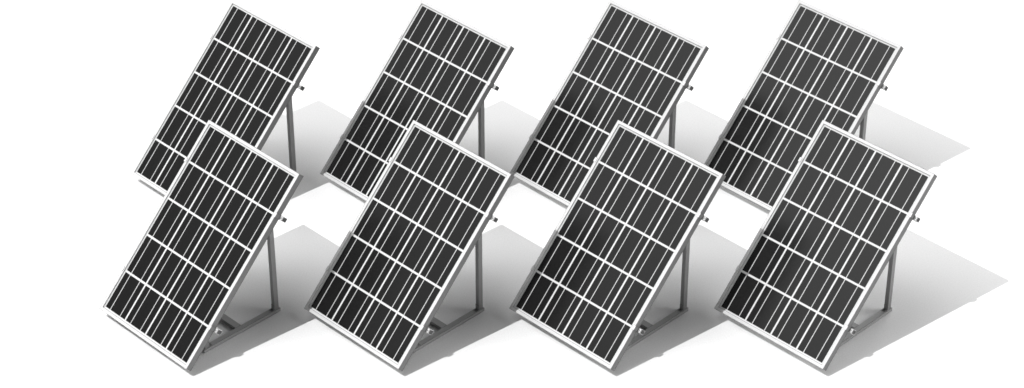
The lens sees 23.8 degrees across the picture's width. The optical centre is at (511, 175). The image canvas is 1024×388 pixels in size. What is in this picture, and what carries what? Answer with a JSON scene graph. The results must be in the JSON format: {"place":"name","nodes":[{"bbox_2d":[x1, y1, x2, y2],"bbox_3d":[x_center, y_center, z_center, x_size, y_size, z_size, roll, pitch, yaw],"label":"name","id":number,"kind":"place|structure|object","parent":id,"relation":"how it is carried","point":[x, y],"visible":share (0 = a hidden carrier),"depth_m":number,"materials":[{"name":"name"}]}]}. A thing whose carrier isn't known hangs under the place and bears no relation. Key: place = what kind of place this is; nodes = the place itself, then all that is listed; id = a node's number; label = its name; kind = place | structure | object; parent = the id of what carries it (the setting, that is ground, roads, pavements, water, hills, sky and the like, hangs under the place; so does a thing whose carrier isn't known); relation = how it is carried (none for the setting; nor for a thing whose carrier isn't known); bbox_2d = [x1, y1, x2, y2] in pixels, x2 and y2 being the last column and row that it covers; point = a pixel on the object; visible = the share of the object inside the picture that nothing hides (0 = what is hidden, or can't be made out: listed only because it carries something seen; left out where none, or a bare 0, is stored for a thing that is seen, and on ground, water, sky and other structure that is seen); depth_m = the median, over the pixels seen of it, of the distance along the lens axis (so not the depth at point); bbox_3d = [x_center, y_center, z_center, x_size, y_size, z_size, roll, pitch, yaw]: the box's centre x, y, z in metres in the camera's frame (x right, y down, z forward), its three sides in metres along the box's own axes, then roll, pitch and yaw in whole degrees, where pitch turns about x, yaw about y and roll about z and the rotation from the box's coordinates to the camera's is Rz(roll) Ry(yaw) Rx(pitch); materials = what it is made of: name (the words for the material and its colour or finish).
{"place":"outdoors","nodes":[
{"label":"outdoors","id":0,"kind":"place"},
{"bbox_2d":[0,0,1023,387],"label":"ground","id":1,"kind":"structure","parent":0,"point":[88,90],"depth_m":12.65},
{"bbox_2d":[99,120,303,370],"bbox_3d":[-1.500,0.339,11.662,0.777,0.807,0.714,-29,43,-36],"label":"solar panel","id":2,"kind":"object","parent":1,"relation":"on","point":[208,232],"visible":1,"depth_m":11.64,"materials":[{"name":"black glass"}]},
{"bbox_2d":[131,0,319,194],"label":"solar panel","id":3,"kind":"object","parent":1,"relation":"on","point":[245,76],"visible":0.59,"depth_m":12.67,"materials":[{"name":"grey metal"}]},
{"bbox_2d":[304,120,514,370],"bbox_3d":[-0.500,0.339,11.662,0.777,0.807,0.714,-29,43,-36],"label":"solar panel","id":4,"kind":"object","parent":1,"relation":"on","point":[412,239],"visible":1,"depth_m":11.64,"materials":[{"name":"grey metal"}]},
{"bbox_2d":[320,0,514,200],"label":"solar panel","id":5,"kind":"object","parent":1,"relation":"on","point":[439,71],"visible":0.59,"depth_m":12.67,"materials":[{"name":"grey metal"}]},
{"bbox_2d":[510,0,708,205],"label":"solar panel","id":6,"kind":"object","parent":1,"relation":"on","point":[633,69],"visible":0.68,"depth_m":12.66,"materials":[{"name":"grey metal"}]},
{"bbox_2d":[509,120,725,370],"bbox_3d":[0.500,0.339,11.662,0.777,0.807,0.714,-29,43,-36],"label":"solar panel","id":7,"kind":"object","parent":1,"relation":"on","point":[618,242],"visible":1,"depth_m":11.64,"materials":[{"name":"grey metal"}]},
{"bbox_2d":[705,0,903,210],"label":"solar panel","id":8,"kind":"object","parent":1,"relation":"on","point":[817,66],"visible":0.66,"depth_m":12.65,"materials":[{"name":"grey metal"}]},
{"bbox_2d":[714,120,936,370],"bbox_3d":[1.500,0.339,11.662,0.777,0.807,0.714,-29,43,-36],"label":"solar panel","id":9,"kind":"object","parent":1,"relation":"on","point":[821,253],"visible":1,"depth_m":11.64,"materials":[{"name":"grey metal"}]}
]}

